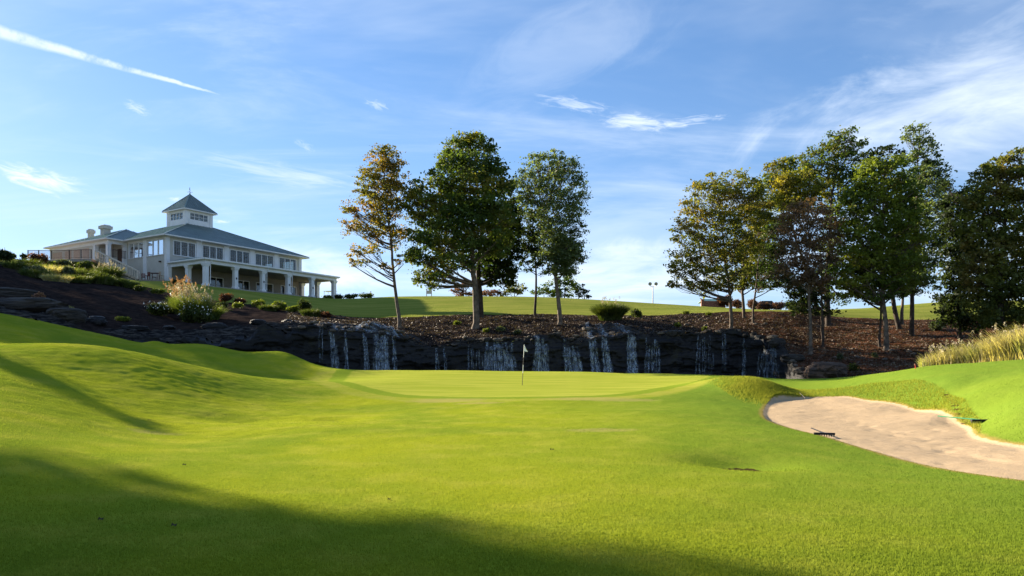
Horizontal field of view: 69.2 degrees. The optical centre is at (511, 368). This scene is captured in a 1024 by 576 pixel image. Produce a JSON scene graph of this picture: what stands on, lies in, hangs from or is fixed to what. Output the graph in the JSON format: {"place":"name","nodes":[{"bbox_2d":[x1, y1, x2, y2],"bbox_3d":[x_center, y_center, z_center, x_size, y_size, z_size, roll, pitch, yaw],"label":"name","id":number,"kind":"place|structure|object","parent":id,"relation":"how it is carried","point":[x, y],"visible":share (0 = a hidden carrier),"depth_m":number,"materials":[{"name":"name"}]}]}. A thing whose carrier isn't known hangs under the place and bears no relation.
{"place":"outdoors","nodes":[
{"label":"outdoors","id":0,"kind":"place"},
{"bbox_2d":[135,323,804,378],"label":"cliff","id":1,"kind":"structure","parent":0,"point":[691,353],"depth_m":60.24,"materials":[{"name":"grey stone"}]},
{"bbox_2d":[750,340,763,346],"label":"boulder","id":2,"kind":"object","parent":1,"relation":"on","point":[756,343],"visible":1,"depth_m":57.13,"materials":[{"name":"grey stone"}]},
{"bbox_2d":[0,313,1023,575],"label":"fairway","id":3,"kind":"structure","parent":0,"point":[212,383],"depth_m":15.44,"materials":[{"name":"green plant"}]},
{"bbox_2d":[811,428,834,436],"bbox_3d":[7.788,1.609,18.914,0.480,0.105,1.735,0,0,12],"label":"bunker rake","id":4,"kind":"object","parent":3,"relation":"on","point":[823,433],"visible":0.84,"depth_m":18.09,"materials":[{"name":"black plastic"}]},
{"bbox_2d":[938,416,987,422],"bbox_3d":[12.108,1.367,20.131,0.480,0.105,1.735,0,0,-4],"label":"bunker rake","id":5,"kind":"object","parent":3,"relation":"on","point":[976,420],"visible":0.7,"depth_m":19.30,"materials":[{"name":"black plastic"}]},
{"bbox_2d":[915,322,1023,366],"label":"reeds","id":6,"kind":"object","parent":3,"relation":"on","point":[1007,347],"visible":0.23,"depth_m":33.09,"materials":[{"name":"yellow plant"}]},
{"bbox_2d":[928,322,1023,357],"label":"reed plumes","id":7,"kind":"object","parent":6,"relation":"on","point":[959,342],"visible":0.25,"depth_m":33.55,"materials":[{"name":"plant"}]},
{"bbox_2d":[0,364,1023,575],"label":"mown grass","id":8,"kind":"structure","parent":0,"point":[240,551],"depth_m":7.41,"materials":[{"name":"green plant"}]},
{"bbox_2d":[0,259,1023,376],"bbox_3d":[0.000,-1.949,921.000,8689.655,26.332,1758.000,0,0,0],"label":"hillside","id":9,"kind":"structure","parent":0,"point":[109,303],"depth_m":67.25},
{"bbox_2d":[0,248,14,262],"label":"shrub","id":10,"kind":"object","parent":9,"relation":"on","point":[6,255],"visible":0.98,"depth_m":84.02,"materials":[{"name":"green plant"}]},
{"bbox_2d":[0,258,31,269],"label":"wild clump","id":11,"kind":"object","parent":9,"relation":"on","point":[16,265],"visible":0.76,"depth_m":77.24,"materials":[{"name":"green plant"}]},
{"bbox_2d":[0,287,37,296],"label":"boulder","id":12,"kind":"object","parent":9,"relation":"on","point":[11,292],"visible":0.54,"depth_m":54.66,"materials":[{"name":"stone"}]},
{"bbox_2d":[16,257,46,265],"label":"wild clump","id":13,"kind":"object","parent":9,"relation":"on","point":[23,260],"visible":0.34,"depth_m":83.35,"materials":[{"name":"green plant"}]},
{"bbox_2d":[0,297,68,312],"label":"boulder","id":14,"kind":"object","parent":9,"relation":"on","point":[37,304],"visible":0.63,"depth_m":50.40,"materials":[{"name":"stone"}]},
{"bbox_2d":[14,267,56,278],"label":"wild clump","id":15,"kind":"object","parent":9,"relation":"on","point":[30,273],"visible":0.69,"depth_m":73.06,"materials":[{"name":"green plant"}]},
{"bbox_2d":[22,263,50,271],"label":"shrub","id":16,"kind":"object","parent":9,"relation":"on","point":[39,267],"visible":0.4,"depth_m":75.24,"materials":[{"name":"green plant"}]},
{"bbox_2d":[31,291,45,297],"bbox_3d":[-34.111,-5.116,53.479,1.033,0.959,0.728,0,0,-8],"label":"tuft","id":17,"kind":"object","parent":9,"relation":"on","point":[39,294],"visible":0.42,"depth_m":53.37,"materials":[{"name":"brown plant"}]},
{"bbox_2d":[28,251,49,263],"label":"shrub","id":18,"kind":"object","parent":9,"relation":"on","point":[42,257],"visible":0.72,"depth_m":87.63,"materials":[{"name":"red plant"}]},
{"bbox_2d":[38,273,73,282],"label":"wild clump","id":19,"kind":"object","parent":9,"relation":"on","point":[57,278],"visible":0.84,"depth_m":72.25,"materials":[{"name":"plant"}]},
{"bbox_2d":[44,263,68,275],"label":"wild clump","id":20,"kind":"object","parent":9,"relation":"on","point":[57,271],"visible":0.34,"depth_m":79.22,"materials":[{"name":"plant"}]},
{"bbox_2d":[54,259,72,266],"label":"shrub","id":21,"kind":"object","parent":9,"relation":"on","point":[63,262],"visible":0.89,"depth_m":88.48,"materials":[{"name":"green plant"}]},
{"bbox_2d":[45,308,87,322],"bbox_3d":[-30.655,-3.622,51.154,2.039,1.156,2.832,0,0,16],"label":"boulder","id":22,"kind":"object","parent":9,"relation":"on","point":[73,315],"visible":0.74,"depth_m":50.37,"materials":[{"name":"stone"}]},
{"bbox_2d":[60,265,76,275],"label":"shrub","id":23,"kind":"object","parent":9,"relation":"on","point":[69,271],"visible":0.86,"depth_m":79.33,"materials":[{"name":"green plant"}]},
{"bbox_2d":[63,273,96,283],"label":"wild clump","id":24,"kind":"object","parent":9,"relation":"on","point":[82,279],"visible":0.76,"depth_m":75.33,"materials":[{"name":"green plant"}]},
{"bbox_2d":[73,260,94,270],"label":"shrub","id":25,"kind":"object","parent":9,"relation":"on","point":[83,264],"visible":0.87,"depth_m":86.64,"materials":[{"name":"green plant"}]},
{"bbox_2d":[74,268,105,277],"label":"wild clump","id":26,"kind":"object","parent":9,"relation":"on","point":[81,272],"visible":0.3,"depth_m":80.08,"materials":[{"name":"green plant"}]},
{"bbox_2d":[86,316,107,325],"bbox_3d":[-30.058,-3.348,53.521,2.124,0.933,1.232,0,0,31],"label":"boulder","id":27,"kind":"object","parent":9,"relation":"on","point":[99,320],"visible":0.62,"depth_m":52.94,"materials":[{"name":"grey stone"}]},
{"bbox_2d":[84,272,110,278],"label":"shrub","id":28,"kind":"object","parent":9,"relation":"on","point":[89,274],"visible":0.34,"depth_m":77.74,"materials":[{"name":"green plant"}]},
{"bbox_2d":[89,274,118,285],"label":"wild clump","id":29,"kind":"object","parent":9,"relation":"on","point":[109,280],"visible":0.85,"depth_m":77.27,"materials":[{"name":"green plant"}]},
{"bbox_2d":[90,259,127,279],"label":"grass clump","id":30,"kind":"object","parent":9,"relation":"on","point":[116,272],"visible":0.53,"depth_m":82.96,"materials":[{"name":"beige plant"}]},
{"bbox_2d":[114,316,130,320],"bbox_3d":[-29.703,-3.765,56.614,1.059,0.512,1.137,0,0,39],"label":"tuft","id":31,"kind":"object","parent":9,"relation":"on","point":[120,318],"visible":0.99,"depth_m":56.39,"materials":[{"name":"green plant"}]},
{"bbox_2d":[115,280,142,288],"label":"wild clump","id":32,"kind":"object","parent":9,"relation":"on","point":[130,285],"visible":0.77,"depth_m":79.28,"materials":[{"name":"green plant"}]},
{"bbox_2d":[121,325,149,330],"bbox_3d":[-27.438,-2.897,54.076,1.968,0.530,1.007,0,0,-43],"label":"boulder","id":33,"kind":"object","parent":9,"relation":"on","point":[137,328],"visible":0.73,"depth_m":53.75,"materials":[{"name":"grey stone"}]},
{"bbox_2d":[132,285,146,290],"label":"shrub","id":34,"kind":"object","parent":9,"relation":"on","point":[139,288],"visible":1,"depth_m":75.72,"materials":[{"name":"green plant"}]},
{"bbox_2d":[148,287,165,294],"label":"shrub","id":35,"kind":"object","parent":9,"relation":"on","point":[157,291],"visible":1,"depth_m":77.85,"materials":[{"name":"green plant"}]},
{"bbox_2d":[146,303,173,315],"bbox_3d":[-29.793,-5.029,62.895,2.217,1.262,1.807,0,0,0],"label":"shrub","id":36,"kind":"object","parent":9,"relation":"on","point":[160,311],"visible":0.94,"depth_m":62.58,"materials":[{"name":"green plant"}]},
{"bbox_2d":[27,188,339,298],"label":"clubhouse","id":37,"kind":"structure","parent":9,"relation":"on","point":[191,243],"depth_m":104.41,"materials":[{"name":"beige paint"}]},
{"bbox_2d":[53,252,61,259],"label":"panel door","id":38,"kind":"structure","parent":37,"relation":"in","point":[56,256],"depth_m":107.47,"materials":[{"name":"paint"}]},
{"bbox_2d":[82,248,88,258],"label":"panel door","id":39,"kind":"structure","parent":37,"relation":"in","point":[85,253],"depth_m":103.55,"materials":[{"name":"paint"}]},
{"bbox_2d":[128,242,142,258],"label":"window","id":40,"kind":"structure","parent":37,"relation":"in","point":[135,250],"depth_m":102.02,"materials":[{"name":"clear glass"}]},
{"bbox_2d":[146,239,163,256],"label":"window","id":41,"kind":"structure","parent":37,"relation":"in","point":[154,247],"depth_m":99.59,"materials":[{"name":"glass"}]},
{"bbox_2d":[172,240,195,257],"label":"window","id":42,"kind":"structure","parent":37,"relation":"in","point":[180,248],"depth_m":100.49,"materials":[{"name":"clear glass"}]},
{"bbox_2d":[202,245,223,259],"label":"window","id":43,"kind":"structure","parent":37,"relation":"in","point":[208,251],"depth_m":104.19,"materials":[{"name":"glass"}]},
{"bbox_2d":[209,276,223,286],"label":"glass door","id":44,"kind":"structure","parent":37,"relation":"in","point":[215,281],"depth_m":104.75,"materials":[{"name":"white paint"}]},
{"bbox_2d":[229,249,249,263],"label":"window","id":45,"kind":"structure","parent":37,"relation":"in","point":[234,255],"depth_m":108.02,"materials":[{"name":"clear glass"}]},
{"bbox_2d":[238,280,249,289],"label":"glass door","id":46,"kind":"structure","parent":37,"relation":"in","point":[242,284],"depth_m":108.71,"materials":[{"name":"white paint"}]},
{"bbox_2d":[255,253,273,266],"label":"window","id":47,"kind":"structure","parent":37,"relation":"in","point":[260,259],"depth_m":111.83,"materials":[{"name":"clear glass"}]},
{"bbox_2d":[256,282,272,291],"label":"glass door","id":48,"kind":"structure","parent":37,"relation":"in","point":[269,286],"depth_m":112.30,"materials":[{"name":"white paint"}]},
{"bbox_2d":[279,257,295,269],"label":"window","id":49,"kind":"structure","parent":37,"relation":"in","point":[285,263],"depth_m":115.58,"materials":[{"name":"glass"}]},
{"bbox_2d":[158,275,222,322],"bbox_3d":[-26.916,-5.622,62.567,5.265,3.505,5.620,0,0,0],"label":"plume grass","id":50,"kind":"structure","parent":9,"relation":"on","point":[178,305],"depth_m":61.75,"materials":[{"name":"plant"}]},
{"bbox_2d":[178,307,213,322],"bbox_3d":[-25.874,-4.363,60.953,3.008,1.509,1.751,0,0,0],"label":"shrub","id":51,"kind":"object","parent":9,"relation":"on","point":[190,315],"visible":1,"depth_m":60.67,"materials":[{"name":"green plant"}]},
{"bbox_2d":[201,323,227,328],"bbox_3d":[-22.817,-3.173,56.978,1.910,0.745,1.042,0,0,-12],"label":"boulder","id":52,"kind":"object","parent":9,"relation":"on","point":[214,326],"visible":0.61,"depth_m":56.55,"materials":[{"name":"grey stone"}]},
{"bbox_2d":[206,305,227,319],"bbox_3d":[-26.103,-4.978,64.008,4.101,1.592,3.923,0,0,-34],"label":"wild clump","id":53,"kind":"object","parent":9,"relation":"on","point":[217,312],"visible":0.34,"depth_m":63.67,"materials":[{"name":"green plant"}]},
{"bbox_2d":[218,293,233,302],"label":"shrub","id":54,"kind":"object","parent":9,"relation":"on","point":[225,297],"visible":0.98,"depth_m":80.83,"materials":[{"name":"red plant"}]},
{"bbox_2d":[250,319,265,324],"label":"boulder","id":55,"kind":"object","parent":9,"relation":"on","point":[256,321],"visible":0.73,"depth_m":57.41,"materials":[{"name":"grey stone"}]},
{"bbox_2d":[251,299,265,306],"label":"shrub","id":56,"kind":"object","parent":9,"relation":"on","point":[260,302],"visible":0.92,"depth_m":78.70,"materials":[{"name":"green plant"}]},
{"bbox_2d":[255,304,280,310],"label":"wild clump","id":57,"kind":"object","parent":9,"relation":"on","point":[269,307],"visible":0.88,"depth_m":74.86,"materials":[{"name":"green plant"}]},
{"bbox_2d":[271,300,288,310],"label":"shrub","id":58,"kind":"object","parent":9,"relation":"on","point":[283,305],"visible":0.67,"depth_m":76.63,"materials":[{"name":"green plant"}]},
{"bbox_2d":[286,305,298,311],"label":"shrub","id":59,"kind":"object","parent":9,"relation":"on","point":[293,308],"visible":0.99,"depth_m":74.79,"materials":[{"name":"green plant"}]},
{"bbox_2d":[297,299,312,310],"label":"shrub","id":60,"kind":"object","parent":9,"relation":"on","point":[303,304],"visible":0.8,"depth_m":74.70,"materials":[{"name":"green plant"}]},
{"bbox_2d":[299,307,323,316],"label":"wild clump","id":61,"kind":"object","parent":9,"relation":"on","point":[312,313],"visible":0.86,"depth_m":72.29,"materials":[{"name":"green plant"}]},
{"bbox_2d":[319,311,332,317],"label":"shrub","id":62,"kind":"object","parent":9,"relation":"on","point":[325,314],"visible":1,"depth_m":71.81,"materials":[{"name":"red plant"}]},
{"bbox_2d":[344,293,359,298],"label":"shrub","id":63,"kind":"object","parent":9,"relation":"on","point":[351,296],"visible":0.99,"depth_m":109.50,"materials":[{"name":"green plant"}]},
{"bbox_2d":[358,292,373,297],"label":"shrub","id":64,"kind":"object","parent":9,"relation":"on","point":[367,295],"visible":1,"depth_m":110.61,"materials":[{"name":"green plant"}]},
{"bbox_2d":[337,142,410,327],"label":"autumn tree","id":65,"kind":"object","parent":9,"relation":"on","point":[385,164],"visible":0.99,"depth_m":65.49,"materials":[{"name":"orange plant"}]},
{"bbox_2d":[397,128,522,328],"bbox_3d":[-4.506,-12.184,65.615,10.882,17.705,9.331,0,0,0],"label":"oak tree","id":66,"kind":"object","parent":9,"relation":"on","point":[484,209],"visible":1,"depth_m":64.20,"materials":[{"name":"green plant"}]},
{"bbox_2d":[448,283,472,295],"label":"ridge tree","id":67,"kind":"object","parent":9,"relation":"on","point":[461,292],"visible":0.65,"depth_m":125.55,"materials":[{"name":"brown plant"}]},
{"bbox_2d":[482,289,502,295],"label":"ridge tree","id":68,"kind":"object","parent":9,"relation":"on","point":[486,292],"visible":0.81,"depth_m":127.41,"materials":[{"name":"brown plant"}]},
{"bbox_2d":[465,178,528,317],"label":"oak tree","id":69,"kind":"object","parent":9,"relation":"on","point":[488,272],"visible":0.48,"depth_m":70.88,"materials":[{"name":"green plant"}]},
{"bbox_2d":[500,283,527,295],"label":"ridge tree","id":70,"kind":"object","parent":9,"relation":"on","point":[520,290],"visible":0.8,"depth_m":126.93,"materials":[{"name":"green plant"}]},
{"bbox_2d":[518,214,549,314],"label":"slender tree","id":71,"kind":"object","parent":9,"relation":"on","point":[529,239],"visible":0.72,"depth_m":72.74,"materials":[{"name":"green plant"}]},
{"bbox_2d":[530,282,555,296],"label":"ridge tree","id":72,"kind":"object","parent":9,"relation":"on","point":[545,289],"visible":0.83,"depth_m":129.49,"materials":[{"name":"green plant"}]},
{"bbox_2d":[506,148,593,324],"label":"pale leaved tree","id":73,"kind":"object","parent":9,"relation":"on","point":[562,251],"visible":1,"depth_m":65.85,"materials":[{"name":"green plant"}]},
{"bbox_2d":[548,275,581,297],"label":"ridge tree","id":74,"kind":"object","parent":9,"relation":"on","point":[571,284],"visible":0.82,"depth_m":126.54,"materials":[{"name":"green plant"}]},
{"bbox_2d":[573,283,591,298],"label":"ridge tree","id":75,"kind":"object","parent":9,"relation":"on","point":[579,292],"visible":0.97,"depth_m":124.87,"materials":[{"name":"green plant"}]},
{"bbox_2d":[589,296,633,320],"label":"grass clump","id":76,"kind":"object","parent":9,"relation":"on","point":[606,312],"visible":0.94,"depth_m":68.04,"materials":[{"name":"green plant"}]},
{"bbox_2d":[286,311,971,376],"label":"bark chips","id":77,"kind":"object","parent":9,"relation":"on","point":[895,346],"visible":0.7,"depth_m":64.26,"materials":[{"name":"brown wood"}]},
{"bbox_2d":[630,308,642,317],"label":"shrub","id":78,"kind":"object","parent":9,"relation":"on","point":[636,313],"visible":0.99,"depth_m":70.69,"materials":[{"name":"green plant"}]},
{"bbox_2d":[663,330,680,335],"bbox_3d":[13.158,-2.914,61.650,1.050,0.591,2.429,0,0,-28],"label":"boulder","id":79,"kind":"object","parent":9,"relation":"on","point":[670,332],"visible":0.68,"depth_m":60.91,"materials":[{"name":"stone"}]},
{"bbox_2d":[700,299,724,307],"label":"brick wall","id":80,"kind":"structure","parent":9,"relation":"on","point":[710,303],"depth_m":110.88,"materials":[{"name":"brown brick"}]},
{"bbox_2d":[663,167,775,328],"bbox_3d":[17.251,-9.888,62.068,9.551,13.530,7.826,0,0,0],"label":"tree","id":81,"kind":"object","parent":9,"relation":"on","point":[737,221],"visible":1,"depth_m":61.39,"materials":[{"name":"green plant"}]},
{"bbox_2d":[717,294,733,307],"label":"shrub","id":82,"kind":"object","parent":9,"relation":"on","point":[721,303],"visible":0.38,"depth_m":110.58,"materials":[{"name":"red plant"}]},
{"bbox_2d":[732,299,741,308],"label":"shrub","id":83,"kind":"object","parent":9,"relation":"on","point":[737,303],"visible":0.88,"depth_m":111.33,"materials":[{"name":"brown plant"}]},
{"bbox_2d":[746,299,757,308],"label":"shrub","id":84,"kind":"object","parent":9,"relation":"on","point":[749,303],"visible":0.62,"depth_m":111.76,"materials":[{"name":"brown plant"}]},
{"bbox_2d":[728,182,786,317],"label":"olive tree","id":85,"kind":"object","parent":9,"relation":"on","point":[769,206],"visible":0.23,"depth_m":70.54,"materials":[{"name":"green plant"}]},
{"bbox_2d":[755,301,771,309],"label":"shrub","id":86,"kind":"object","parent":9,"relation":"on","point":[763,306],"visible":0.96,"depth_m":112.74,"materials":[{"name":"brown plant"}]},
{"bbox_2d":[742,221,794,322],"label":"slender tree","id":87,"kind":"object","parent":9,"relation":"on","point":[763,284],"visible":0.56,"depth_m":65.76,"materials":[{"name":"green plant"}]},
{"bbox_2d":[768,338,785,347],"bbox_3d":[19.817,-1.939,55.479,1.273,0.745,1.042,0,0,-12],"label":"boulder","id":88,"kind":"object","parent":9,"relation":"on","point":[774,342],"visible":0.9,"depth_m":55.07,"materials":[{"name":"stone"}]},
{"bbox_2d":[770,300,785,309],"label":"shrub","id":89,"kind":"object","parent":9,"relation":"on","point":[777,305],"visible":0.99,"depth_m":111.55,"materials":[{"name":"brown plant"}]},
{"bbox_2d":[758,155,816,313],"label":"tall tree","id":90,"kind":"object","parent":9,"relation":"on","point":[781,165],"visible":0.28,"depth_m":75.63,"materials":[{"name":"green plant"}]},
{"bbox_2d":[780,354,804,362],"bbox_3d":[19.811,-0.728,52.510,1.681,0.649,1.432,0,0,0],"label":"boulder","id":91,"kind":"object","parent":9,"relation":"on","point":[785,358],"visible":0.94,"depth_m":51.98,"materials":[{"name":"stone"}]},
{"bbox_2d":[768,166,833,346],"bbox_3d":[22.244,-8.561,57.351,4.945,14.016,3.996,0,0,0],"label":"yellow green tree","id":92,"kind":"object","parent":9,"relation":"on","point":[791,184],"visible":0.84,"depth_m":56.98,"materials":[{"name":"green plant"}]},
{"bbox_2d":[764,195,848,353],"bbox_3d":[21.531,-6.767,54.401,5.738,11.626,5.130,0,0,37],"label":"brown tree","id":93,"kind":"object","parent":9,"relation":"on","point":[809,276],"visible":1,"depth_m":54.12,"materials":[{"name":"grey plant"}]},
{"bbox_2d":[770,273,846,337],"bbox_3d":[23.894,-4.928,60.196,5.761,5.756,5.161,0,0,31],"label":"dark tree","id":94,"kind":"object","parent":9,"relation":"on","point":[798,307],"visible":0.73,"depth_m":59.74,"materials":[{"name":"green plant"}]},
{"bbox_2d":[802,362,847,378],"bbox_3d":[20.392,0.285,48.425,2.639,1.496,4.642,0,0,16],"label":"boulder","id":95,"kind":"object","parent":9,"relation":"on","point":[815,370],"visible":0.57,"depth_m":46.61,"materials":[{"name":"grey stone"}]},
{"bbox_2d":[792,125,873,326],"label":"tall tree","id":96,"kind":"object","parent":9,"relation":"on","point":[834,169],"visible":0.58,"depth_m":69.50,"materials":[{"name":"green plant"}]},
{"bbox_2d":[847,363,859,370],"bbox_3d":[22.498,-0.109,48.969,0.818,0.648,0.701,0,0,-36],"label":"shrub","id":97,"kind":"object","parent":9,"relation":"on","point":[853,366],"visible":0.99,"depth_m":48.86,"materials":[{"name":"green plant"}]},
{"bbox_2d":[844,248,892,346],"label":"dark tree","id":98,"kind":"object","parent":9,"relation":"on","point":[856,272],"visible":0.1,"depth_m":56.44,"materials":[{"name":"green plant"}]},
{"bbox_2d":[823,152,937,350],"bbox_3d":[26.911,-8.559,54.661,8.436,14.800,5.953,0,0,0],"label":"maple tree","id":99,"kind":"object","parent":9,"relation":"on","point":[883,245],"visible":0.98,"depth_m":53.93,"materials":[{"name":"green plant"}]},
{"bbox_2d":[852,143,931,328],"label":"dark tree","id":100,"kind":"object","parent":9,"relation":"on","point":[867,154],"visible":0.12,"depth_m":65.86,"materials":[{"name":"green plant"}]},
{"bbox_2d":[889,253,930,324],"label":"dark tree","id":101,"kind":"object","parent":9,"relation":"on","point":[902,313],"visible":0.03,"depth_m":70.75,"materials":[{"name":"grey plant"}]},
{"bbox_2d":[899,120,957,335],"bbox_3d":[34.724,-11.533,61.863,5.267,18.077,4.649,0,0,0],"label":"silver tree","id":102,"kind":"object","parent":9,"relation":"on","point":[926,165],"visible":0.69,"depth_m":61.57,"materials":[{"name":"green plant"}]},
{"bbox_2d":[928,320,946,330],"bbox_3d":[36.645,-3.738,63.953,1.534,1.105,1.410,0,0,0],"label":"shrub","id":103,"kind":"object","parent":9,"relation":"on","point":[933,326],"visible":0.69,"depth_m":63.75,"materials":[{"name":"green plant"}]},
{"bbox_2d":[928,176,986,345],"bbox_3d":[33.809,-7.975,56.060,4.540,12.962,3.715,0,0,11],"label":"dark tree","id":104,"kind":"object","parent":9,"relation":"on","point":[949,307],"visible":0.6,"depth_m":55.85,"materials":[{"name":"green plant"}]},
{"bbox_2d":[942,147,1023,340],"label":"bronze tree","id":105,"kind":"object","parent":9,"relation":"on","point":[1004,273],"visible":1,"depth_m":50.48,"materials":[{"name":"green plant"}]},
{"bbox_2d":[0,0,1023,309],"label":"sky","id":106,"kind":"structure","parent":0,"point":[111,111],"materials":[{"name":"blue"}]},
{"bbox_2d":[699,375,815,405],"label":"shaggy grass","id":107,"kind":"structure","parent":0,"point":[748,380],"depth_m":32.38,"materials":[{"name":"green plant"}]},
{"bbox_2d":[758,378,980,433],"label":"rough grass","id":108,"kind":"structure","parent":0,"point":[931,406],"depth_m":27.62,"materials":[{"name":"green plant"}]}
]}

